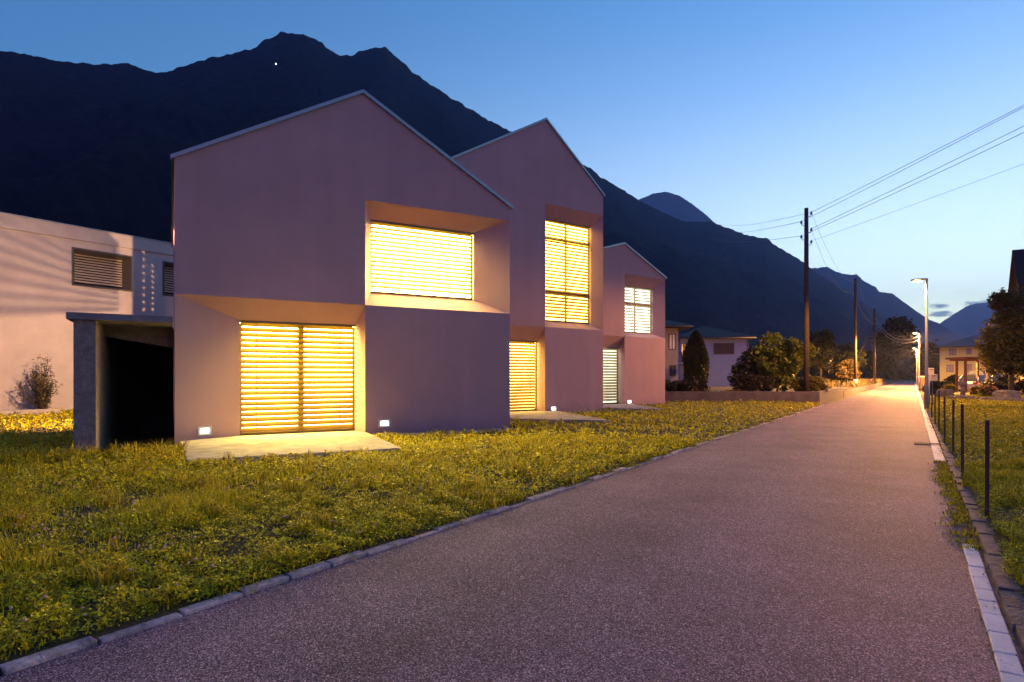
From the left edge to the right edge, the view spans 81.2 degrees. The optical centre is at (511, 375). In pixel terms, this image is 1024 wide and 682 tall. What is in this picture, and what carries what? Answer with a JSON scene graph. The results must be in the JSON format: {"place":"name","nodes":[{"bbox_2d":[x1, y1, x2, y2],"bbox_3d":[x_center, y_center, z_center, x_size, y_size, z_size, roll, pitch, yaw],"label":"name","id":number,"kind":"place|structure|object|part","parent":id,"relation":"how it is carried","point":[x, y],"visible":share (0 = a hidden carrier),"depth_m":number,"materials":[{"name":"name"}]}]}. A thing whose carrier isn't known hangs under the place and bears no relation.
{"place":"outdoors","nodes":[
{"label":"outdoors","id":0,"kind":"place"},
{"bbox_2d":[0,399,823,669],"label":"lawn ground","id":1,"kind":"structure","parent":0,"point":[125,436],"depth_m":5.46,"materials":[{"name":"green plant"}]},
{"bbox_2d":[0,408,60,415],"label":"stone ledge","id":2,"kind":"object","parent":1,"relation":"on","point":[30,411],"visible":0.47,"depth_m":20.64,"materials":[{"name":"beige stone"}]},
{"bbox_2d":[14,354,62,408],"bbox_3d":[-16.960,0.254,21.626,1.563,2.207,1.578,0,0,0],"label":"shrub","id":3,"kind":"object","parent":1,"relation":"on","point":[43,392],"visible":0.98,"depth_m":21.52,"materials":[{"name":"green plant"}]},
{"bbox_2d":[181,431,400,463],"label":"patio slab","id":4,"kind":"structure","parent":1,"relation":"on","point":[319,443],"depth_m":10.74,"materials":[{"name":"concrete"}]},
{"bbox_2d":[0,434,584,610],"bbox_3d":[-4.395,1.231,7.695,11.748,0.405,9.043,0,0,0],"label":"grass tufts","id":5,"kind":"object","parent":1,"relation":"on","point":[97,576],"visible":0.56,"depth_m":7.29,"materials":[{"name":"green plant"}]},
{"bbox_2d":[3,421,741,622],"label":"clover flowers","id":6,"kind":"object","parent":1,"relation":"on","point":[24,619],"visible":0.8,"depth_m":6.08,"materials":[{"name":"plant"}]},
{"bbox_2d":[175,404,663,445],"bbox_3d":[1.359,1.340,18.992,3.282,0.112,21.776,0,0,37],"label":"gravel strip","id":7,"kind":"object","parent":1,"relation":"on","point":[477,430],"visible":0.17,"depth_m":14.31,"materials":[{"name":"grey gravel"}]},
{"bbox_2d":[451,117,604,411],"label":"gabled house","id":8,"kind":"structure","parent":1,"relation":"on","point":[538,177],"depth_m":21.53,"materials":[{"name":"paint"}]},
{"bbox_2d":[510,340,537,410],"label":"patio door","id":9,"kind":"structure","parent":8,"relation":"in","point":[523,354],"depth_m":21.33,"materials":[{"name":"yellow metal"}]},
{"bbox_2d":[546,219,589,323],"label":"window","id":10,"kind":"structure","parent":8,"relation":"in","point":[567,244],"depth_m":22.36,"materials":[{"name":"yellow metal"}]},
{"bbox_2d":[510,411,610,423],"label":"patio slab","id":11,"kind":"structure","parent":1,"relation":"on","point":[539,416],"depth_m":17.99,"materials":[{"name":"concrete"}]},
{"bbox_2d":[603,404,662,410],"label":"patio slab","id":12,"kind":"structure","parent":1,"relation":"on","point":[623,406],"depth_m":23.70,"materials":[{"name":"concrete"}]},
{"bbox_2d":[603,242,666,404],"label":"gabled house","id":13,"kind":"structure","parent":1,"relation":"on","point":[633,326],"depth_m":27.01,"materials":[{"name":"paint"}]},
{"bbox_2d":[603,348,618,403],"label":"patio door","id":14,"kind":"structure","parent":13,"relation":"in","point":[610,355],"depth_m":26.79,"materials":[{"name":"white metal"}]},
{"bbox_2d":[625,285,651,333],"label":"window","id":15,"kind":"structure","parent":13,"relation":"in","point":[637,299],"depth_m":27.61,"materials":[{"name":"metal"}]},
{"bbox_2d":[0,31,918,371],"bbox_3d":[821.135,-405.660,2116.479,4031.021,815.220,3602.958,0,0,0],"label":"mountain","id":16,"kind":"structure","parent":0,"point":[88,145],"depth_m":1092.04,"materials":[{"name":"stone"}]},
{"bbox_2d":[0,382,1000,681],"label":"road","id":17,"kind":"structure","parent":0,"point":[814,544],"depth_m":3.97,"materials":[{"name":"grey asphalt"}]},
{"bbox_2d":[213,409,983,598],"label":"gutter weeds","id":18,"kind":"object","parent":17,"relation":"on","point":[959,517],"visible":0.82,"depth_m":6.46,"materials":[{"name":"green plant"}]},
{"bbox_2d":[931,424,1023,672],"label":"gutter soil","id":19,"kind":"structure","parent":17,"relation":"on","point":[1016,643],"depth_m":4.11,"materials":[{"name":"brown soil"}]},
{"bbox_2d":[919,402,1023,671],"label":"kerb moss","id":20,"kind":"object","parent":19,"relation":"on","point":[972,550],"visible":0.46,"depth_m":4.99,"materials":[{"name":"green plant"}]},
{"bbox_2d":[962,544,1023,681],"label":"gutter","id":21,"kind":"object","parent":17,"relation":"on","point":[1000,640],"visible":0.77,"depth_m":3.46,"materials":[{"name":"grey concrete"}]},
{"bbox_2d":[0,0,1023,322],"label":"sky","id":22,"kind":"structure","parent":0,"point":[747,112],"materials":[{"name":"blue"}]},
{"bbox_2d":[639,192,715,223],"bbox_3d":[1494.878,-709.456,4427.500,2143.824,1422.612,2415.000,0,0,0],"label":"mountain","id":23,"kind":"structure","parent":0,"point":[676,206],"depth_m":4522.80,"materials":[{"name":"blue stone"}]},
{"bbox_2d":[678,326,756,386],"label":"village house","id":24,"kind":"structure","parent":0,"point":[725,348],"depth_m":55.63,"materials":[{"name":"paint"}]},
{"bbox_2d":[681,343,685,364],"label":"window","id":25,"kind":"structure","parent":24,"relation":"in","point":[683,345],"depth_m":55.93,"materials":[{"name":"glass"}]},
{"bbox_2d":[714,343,733,353],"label":"window","id":26,"kind":"structure","parent":24,"relation":"in","point":[719,348],"depth_m":55.58,"materials":[{"name":"metal"}]},
{"bbox_2d":[665,381,885,390],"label":"garden ground","id":27,"kind":"structure","parent":0,"point":[719,388],"depth_m":46.33,"materials":[{"name":"soil"}]},
{"bbox_2d":[665,378,680,390],"bbox_3d":[8.643,0.573,33.008,1.482,0.967,1.235,0,0,0],"label":"bush","id":28,"kind":"object","parent":27,"relation":"on","point":[670,387],"visible":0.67,"depth_m":32.68,"materials":[{"name":"green plant"}]},
{"bbox_2d":[665,320,692,383],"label":"village house","id":29,"kind":"structure","parent":27,"relation":"on","point":[673,329],"depth_m":45.86,"materials":[{"name":"paint"}]},
{"bbox_2d":[669,334,675,349],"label":"window","id":30,"kind":"structure","parent":29,"relation":"in","point":[672,337],"depth_m":45.84,"materials":[{"name":"glass"}]},
{"bbox_2d":[669,365,675,375],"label":"window","id":31,"kind":"structure","parent":29,"relation":"in","point":[672,368],"depth_m":45.83,"materials":[{"name":"glass"}]},
{"bbox_2d":[665,375,710,390],"bbox_3d":[9.675,0.507,32.993,2.720,1.098,1.300,0,0,0],"label":"bush","id":32,"kind":"object","parent":27,"relation":"on","point":[685,385],"visible":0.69,"depth_m":32.80,"materials":[{"name":"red plant"}]},
{"bbox_2d":[683,330,709,387],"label":"cypress tree","id":33,"kind":"object","parent":27,"relation":"on","point":[696,361],"visible":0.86,"depth_m":49.38,"materials":[{"name":"green plant"}]},
{"bbox_2d":[727,345,772,390],"bbox_3d":[14.219,-0.407,35.521,2.897,2.929,2.153,0,0,0],"label":"bush","id":34,"kind":"object","parent":27,"relation":"on","point":[747,363],"visible":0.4,"depth_m":35.26,"materials":[{"name":"green plant"}]},
{"bbox_2d":[727,370,775,390],"bbox_3d":[13.377,0.344,33.224,2.668,1.424,1.278,0,0,0],"label":"bush","id":35,"kind":"object","parent":27,"relation":"on","point":[753,381],"visible":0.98,"depth_m":33.02,"materials":[{"name":"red plant"}]},
{"bbox_2d":[750,331,819,390],"bbox_3d":[15.688,-0.782,34.476,3.876,3.677,2.431,0,0,0],"label":"bush","id":36,"kind":"object","parent":27,"relation":"on","point":[781,359],"visible":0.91,"depth_m":34.16,"materials":[{"name":"green plant"}]},
{"bbox_2d":[800,208,812,390],"bbox_3d":[16.070,-3.982,32.600,0.664,10.363,0.300,0,0,0],"label":"utility pole","id":37,"kind":"object","parent":27,"relation":"on","point":[806,315],"visible":0.98,"depth_m":32.50,"materials":[{"name":"brown wood"}]},
{"bbox_2d":[802,132,1023,235],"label":"overhead wire","id":38,"kind":"object","parent":37,"relation":"attached to","point":[919,181],"visible":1,"depth_m":24.98,"materials":[{"name":"grey metal"}]},
{"bbox_2d":[803,107,1023,220],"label":"overhead wire","id":39,"kind":"object","parent":37,"relation":"attached to","point":[919,161],"visible":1,"depth_m":24.88,"materials":[{"name":"grey metal"}]},
{"bbox_2d":[812,164,1022,240],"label":"overhead wire","id":40,"kind":"object","parent":37,"relation":"attached to","point":[929,198],"visible":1,"depth_m":24.96,"materials":[{"name":"grey metal"}]},
{"bbox_2d":[812,105,1023,211],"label":"overhead wire","id":41,"kind":"object","parent":37,"relation":"attached to","point":[927,154],"visible":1,"depth_m":25.03,"materials":[{"name":"grey metal"}]},
{"bbox_2d":[813,126,1022,227],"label":"overhead wire","id":42,"kind":"object","parent":37,"relation":"attached to","point":[922,175],"visible":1,"depth_m":25.25,"materials":[{"name":"grey metal"}]},
{"bbox_2d":[788,374,831,391],"bbox_3d":[16.587,0.462,33.227,2.259,1.189,1.494,0,0,0],"label":"bush","id":43,"kind":"object","parent":27,"relation":"on","point":[816,383],"visible":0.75,"depth_m":32.97,"materials":[{"name":"green plant"}]},
{"bbox_2d":[809,351,837,377],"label":"garden tree","id":44,"kind":"object","parent":27,"relation":"on","point":[824,371],"visible":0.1,"depth_m":109.84,"materials":[{"name":"green plant"}]},
{"bbox_2d":[809,328,839,377],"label":"garden tree","id":45,"kind":"object","parent":27,"relation":"on","point":[824,341],"visible":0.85,"depth_m":74.16,"materials":[{"name":"green plant"}]},
{"bbox_2d":[780,378,882,387],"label":"dry grass","id":46,"kind":"structure","parent":27,"relation":"on","point":[863,382],"depth_m":60.19,"materials":[{"name":"yellow plant"}]},
{"bbox_2d":[828,359,861,383],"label":"bush","id":47,"kind":"object","parent":27,"relation":"on","point":[844,368],"visible":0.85,"depth_m":61.43,"materials":[{"name":"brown plant"}]},
{"bbox_2d":[833,342,867,369],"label":"garden tree","id":48,"kind":"object","parent":27,"relation":"on","point":[846,351],"visible":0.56,"depth_m":94.18,"materials":[{"name":"green plant"}]},
{"bbox_2d":[852,278,858,383],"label":"utility pole","id":49,"kind":"object","parent":27,"relation":"on","point":[855,329],"visible":0.86,"depth_m":56.90,"materials":[{"name":"brown wood"}]},
{"bbox_2d":[857,308,875,383],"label":"utility pole","id":50,"kind":"object","parent":27,"relation":"on","point":[874,356],"visible":0.9,"depth_m":79.87,"materials":[{"name":"brown wood"}]},
{"bbox_2d":[811,267,962,346],"bbox_3d":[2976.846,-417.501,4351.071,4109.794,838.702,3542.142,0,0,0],"label":"mountain","id":51,"kind":"structure","parent":0,"point":[888,305],"depth_m":4422.95,"materials":[{"name":"blue stone"}]},
{"bbox_2d":[824,379,960,540],"bbox_3d":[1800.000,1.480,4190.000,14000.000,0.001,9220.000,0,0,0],"label":"ground","id":52,"kind":"structure","parent":0,"point":[899,380],"depth_m":110.99,"materials":[{"name":"grey concrete"}]},
{"bbox_2d":[0,212,172,410],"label":"concrete building","id":53,"kind":"structure","parent":52,"relation":"on","point":[52,273],"depth_m":22.93,"materials":[{"name":"concrete"}]},
{"bbox_2d":[72,247,132,291],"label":"window","id":54,"kind":"structure","parent":53,"relation":"in","point":[92,268],"depth_m":24.51,"materials":[{"name":"metal"}]},
{"bbox_2d":[163,261,172,295],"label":"window","id":55,"kind":"structure","parent":53,"relation":"in","point":[167,272],"depth_m":26.73,"materials":[{"name":"metal"}]},
{"bbox_2d":[66,312,173,452],"bbox_3d":[-8.141,0.215,12.795,1.555,2.546,5.900,0,0,-30],"label":"porch","id":56,"kind":"object","parent":52,"relation":"on","point":[122,371],"visible":0.92,"depth_m":11.80,"materials":[{"name":"concrete"}]},
{"bbox_2d":[170,89,512,444],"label":"gabled house","id":57,"kind":"structure","parent":52,"relation":"on","point":[341,263],"depth_m":13.18,"materials":[{"name":"paint"}]},
{"bbox_2d":[240,320,355,434],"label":"patio door","id":58,"kind":"structure","parent":57,"relation":"in","point":[295,377],"depth_m":13.11,"materials":[{"name":"yellow metal"}]},
{"bbox_2d":[371,219,473,299],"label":"window","id":59,"kind":"structure","parent":57,"relation":"in","point":[407,259],"depth_m":14.42,"materials":[{"name":"yellow metal"}]},
{"bbox_2d":[0,405,822,675],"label":"kerb","id":60,"kind":"structure","parent":52,"relation":"on","point":[6,668],"depth_m":4.07,"materials":[{"name":"stone"}]},
{"bbox_2d":[665,391,819,403],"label":"retaining wall","id":61,"kind":"structure","parent":52,"relation":"on","point":[779,396],"depth_m":30.45,"materials":[{"name":"grey concrete"}]},
{"bbox_2d":[819,387,842,403],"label":"retaining wall","id":62,"kind":"structure","parent":52,"relation":"on","point":[833,394],"depth_m":34.96,"materials":[{"name":"beige concrete"}]},
{"bbox_2d":[778,336,948,379],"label":"trees","id":63,"kind":"object","parent":52,"relation":"on","point":[908,372],"visible":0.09,"depth_m":229.01,"materials":[{"name":"green plant"}]},
{"bbox_2d":[843,381,889,397],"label":"garden wall","id":64,"kind":"structure","parent":52,"relation":"on","point":[848,392],"depth_m":54.23,"materials":[{"name":"beige concrete"}]},
{"bbox_2d":[860,347,898,378],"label":"garden tree","id":65,"kind":"object","parent":52,"relation":"on","point":[885,359],"visible":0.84,"depth_m":138.12,"materials":[{"name":"green plant"}]},
{"bbox_2d":[870,314,920,380],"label":"garden tree","id":66,"kind":"object","parent":52,"relation":"on","point":[902,328],"visible":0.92,"depth_m":148.04,"materials":[{"name":"green plant"}]},
{"bbox_2d":[908,341,939,370],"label":"garden tree","id":67,"kind":"object","parent":52,"relation":"on","point":[933,358],"visible":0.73,"depth_m":128.65,"materials":[{"name":"green plant"}]},
{"bbox_2d":[914,382,944,460],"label":"gutter","id":68,"kind":"object","parent":52,"relation":"on","point":[932,436],"visible":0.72,"depth_m":14.37,"materials":[{"name":"white concrete"}]},
{"bbox_2d":[914,442,939,444],"bbox_3d":[8.841,1.438,12.639,0.560,0.016,0.380,0,0,34],"label":"drain grate","id":69,"kind":"object","parent":68,"relation":"on","point":[926,443],"visible":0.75,"depth_m":12.68,"materials":[{"name":"metal"}]},
{"bbox_2d":[917,386,1023,652],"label":"kerb","id":70,"kind":"structure","parent":52,"relation":"on","point":[1010,596],"depth_m":4.61,"materials":[{"name":"stone"}]},
{"bbox_2d":[913,348,917,385],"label":"street lamp","id":71,"kind":"object","parent":70,"relation":"on","point":[916,369],"visible":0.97,"depth_m":83.58,"materials":[{"name":"metal"}]},
{"bbox_2d":[912,332,919,391],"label":"street lamp","id":72,"kind":"object","parent":70,"relation":"on","point":[918,362],"visible":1,"depth_m":53.64,"materials":[{"name":"metal"}]},
{"bbox_2d":[911,278,928,408],"bbox_3d":[17.494,-1.378,25.614,0.644,5.597,0.218,0,0,37],"label":"street lamp","id":73,"kind":"object","parent":70,"relation":"on","point":[926,396],"visible":0.97,"depth_m":25.41,"materials":[{"name":"metal"}]},
{"bbox_2d":[940,302,999,337],"bbox_3d":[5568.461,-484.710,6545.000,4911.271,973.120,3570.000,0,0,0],"label":"mountain","id":74,"kind":"structure","parent":0,"point":[964,322],"depth_m":6414.27,"materials":[{"name":"blue stone"}]},
{"bbox_2d":[920,390,1023,596],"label":"field ground","id":75,"kind":"structure","parent":0,"point":[997,537],"depth_m":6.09,"materials":[{"name":"green plant"}]},
{"bbox_2d":[920,376,924,389],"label":"utility cabinet","id":76,"kind":"object","parent":75,"relation":"on","point":[922,379],"visible":0.33,"depth_m":59.75,"materials":[{"name":"metal"}]},
{"bbox_2d":[928,368,933,402],"bbox_3d":[19.221,0.561,27.497,0.260,1.859,0.267,0,0,0],"label":"letter box","id":77,"kind":"object","parent":75,"relation":"on","point":[930,370],"visible":0.56,"depth_m":27.38,"materials":[{"name":"beige"}]},
{"bbox_2d":[931,384,932,416],"bbox_3d":[14.298,0.925,20.343,0.048,1.276,0.033,0,0,34],"label":"fence post","id":78,"kind":"object","parent":75,"relation":"on","point":[931,398],"visible":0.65,"depth_m":20.33,"materials":[{"name":"metal"}]},
{"bbox_2d":[919,380,945,393],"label":"shrub","id":79,"kind":"object","parent":75,"relation":"on","point":[939,384],"visible":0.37,"depth_m":43.69,"materials":[{"name":"green plant"}]},
{"bbox_2d":[928,374,937,404],"bbox_3d":[18.725,0.704,26.596,0.293,1.573,0.267,0,0,0],"label":"letter box","id":80,"kind":"object","parent":75,"relation":"on","point":[932,377],"visible":0.8,"depth_m":26.47,"materials":[{"name":"beige"}]},
{"bbox_2d":[934,389,935,423],"bbox_3d":[12.322,0.966,17.392,0.034,1.195,0.049,0,0,34],"label":"fence post","id":81,"kind":"object","parent":75,"relation":"on","point":[934,406],"visible":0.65,"depth_m":17.38,"materials":[{"name":"metal"}]},
{"bbox_2d":[938,390,939,431],"bbox_3d":[10.784,0.963,15.082,0.036,1.201,0.040,0,0,34],"label":"fence post","id":82,"kind":"object","parent":75,"relation":"on","point":[938,410],"visible":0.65,"depth_m":15.07,"materials":[{"name":"metal"}]},
{"bbox_2d":[936,389,945,396],"bbox_3d":[26.938,1.122,37.499,0.462,0.601,0.446,0,0,0],"label":"boulder","id":83,"kind":"object","parent":75,"relation":"on","point":[942,392],"visible":0.62,"depth_m":37.31,"materials":[{"name":"stone"}]},
{"bbox_2d":[944,397,945,442],"bbox_3d":[9.067,0.998,12.516,0.038,1.131,0.047,0,0,34],"label":"fence post","id":84,"kind":"object","parent":75,"relation":"on","point":[944,419],"visible":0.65,"depth_m":12.50,"materials":[{"name":"metal"}]},
{"bbox_2d":[945,389,953,395],"bbox_3d":[27.294,1.114,37.301,0.449,0.575,0.487,0,0,0],"label":"boulder","id":85,"kind":"object","parent":75,"relation":"on","point":[950,392],"visible":0.54,"depth_m":37.12,"materials":[{"name":"stone"}]},
{"bbox_2d":[941,383,957,392],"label":"shrub","id":86,"kind":"object","parent":75,"relation":"on","point":[953,387],"visible":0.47,"depth_m":41.78,"materials":[{"name":"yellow plant"}]},
{"bbox_2d":[944,374,959,384],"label":"shrub","id":87,"kind":"object","parent":75,"relation":"on","point":[949,380],"visible":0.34,"depth_m":51.93,"materials":[{"name":"green plant"}]},
{"bbox_2d":[952,400,954,453],"bbox_3d":[7.867,0.992,10.648,0.038,1.143,0.044,0,0,34],"label":"fence post","id":88,"kind":"object","parent":75,"relation":"on","point":[953,413],"visible":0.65,"depth_m":10.63,"materials":[{"name":"metal"}]},
{"bbox_2d":[961,404,963,477],"bbox_3d":[6.123,0.971,8.120,0.040,1.175,0.047,0,0,34],"label":"fence post","id":89,"kind":"object","parent":75,"relation":"on","point":[962,437],"visible":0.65,"depth_m":8.11,"materials":[{"name":"metal"}]},
{"bbox_2d":[958,381,969,395],"bbox_3d":[28.688,0.875,38.000,0.520,1.050,0.520,0,0,0],"label":"stone pedestal","id":90,"kind":"object","parent":75,"relation":"on","point":[962,384],"visible":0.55,"depth_m":37.89,"materials":[{"name":"grey stone"}]},
{"bbox_2d":[945,357,988,392],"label":"pergola","id":91,"kind":"object","parent":75,"relation":"on","point":[957,359],"visible":0.66,"depth_m":47.87,"materials":[{"name":"red wood"}]},
{"bbox_2d":[969,385,978,394],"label":"shrub","id":92,"kind":"object","parent":75,"relation":"on","point":[974,390],"visible":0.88,"depth_m":39.90,"materials":[{"name":"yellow plant"}]},
{"bbox_2d":[958,374,996,391],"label":"parked car","id":93,"kind":"object","parent":75,"relation":"on","point":[972,380],"visible":0.17,"depth_m":49.01,"materials":[{"name":"grey paint"}]},
{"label":"window","id":94,"kind":"part","parent":93,"relation":"part of","materials":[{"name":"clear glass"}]},
{"bbox_2d":[947,395,1023,401],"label":"stone wall","id":95,"kind":"structure","parent":75,"relation":"on","point":[988,398],"depth_m":31.49,"materials":[{"name":"grey stone"}]},
{"bbox_2d":[967,371,1006,381],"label":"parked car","id":96,"kind":"object","parent":75,"relation":"on","point":[973,372],"visible":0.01,"depth_m":54.48,"materials":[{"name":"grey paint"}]},
{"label":"window","id":97,"kind":"part","parent":96,"relation":"part of","materials":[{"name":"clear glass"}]},
{"bbox_2d":[985,420,989,517],"bbox_3d":[4.678,1.000,5.881,0.036,1.129,0.040,0,0,34],"label":"fence post","id":98,"kind":"object","parent":75,"relation":"on","point":[987,431],"visible":0.65,"depth_m":5.87,"materials":[{"name":"metal"}]},
{"bbox_2d":[978,385,997,396],"bbox_3d":[29.054,0.983,36.459,1.248,0.944,1.038,0,0,0],"label":"shrub","id":99,"kind":"object","parent":75,"relation":"on","point":[985,390],"visible":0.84,"depth_m":36.35,"materials":[{"name":"green plant"}]},
{"bbox_2d":[982,381,1008,393],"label":"shrub","id":100,"kind":"object","parent":75,"relation":"on","point":[999,385],"visible":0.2,"depth_m":40.60,"materials":[{"name":"green plant"}]},
{"bbox_2d":[973,284,1023,389],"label":"garden tree","id":101,"kind":"object","parent":75,"relation":"on","point":[1005,355],"visible":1,"depth_m":36.53,"materials":[{"name":"green plant"}]},
{"bbox_2d":[978,372,1023,393],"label":"shrub","id":102,"kind":"object","parent":75,"relation":"on","point":[1017,385],"visible":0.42,"depth_m":42.88,"materials":[{"name":"green plant"}]},
{"bbox_2d":[992,389,1021,397],"bbox_3d":[25.845,1.040,31.202,0.994,0.678,0.995,0,0,0],"label":"boulder","id":103,"kind":"object","parent":75,"relation":"on","point":[1002,393],"visible":0.54,"depth_m":30.84,"materials":[{"name":"stone"}]},
{"bbox_2d":[1008,249,1023,389],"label":"village house","id":104,"kind":"structure","parent":75,"relation":"on","point":[1016,278],"depth_m":44.42,"materials":[{"name":"brown wood"}]},
{"bbox_2d":[934,335,1018,382],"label":"village house","id":105,"kind":"structure","parent":0,"point":[964,347],"depth_m":110.69,"materials":[{"name":"paint"}]},
{"bbox_2d":[946,365,953,371],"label":"window","id":106,"kind":"structure","parent":105,"relation":"in","point":[949,368],"depth_m":111.07,"materials":[{"name":"glass"}]},
{"bbox_2d":[949,349,955,354],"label":"window","id":107,"kind":"structure","parent":105,"relation":"in","point":[951,351],"depth_m":110.83,"materials":[{"name":"glass"}]},
{"bbox_2d":[966,348,970,353],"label":"window","id":108,"kind":"structure","parent":105,"relation":"in","point":[968,350],"depth_m":109.48,"materials":[{"name":"glass"}]},
{"bbox_2d":[967,364,971,372],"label":"window","id":109,"kind":"structure","parent":105,"relation":"in","point":[969,366],"depth_m":109.38,"materials":[{"name":"glass"}]}
]}

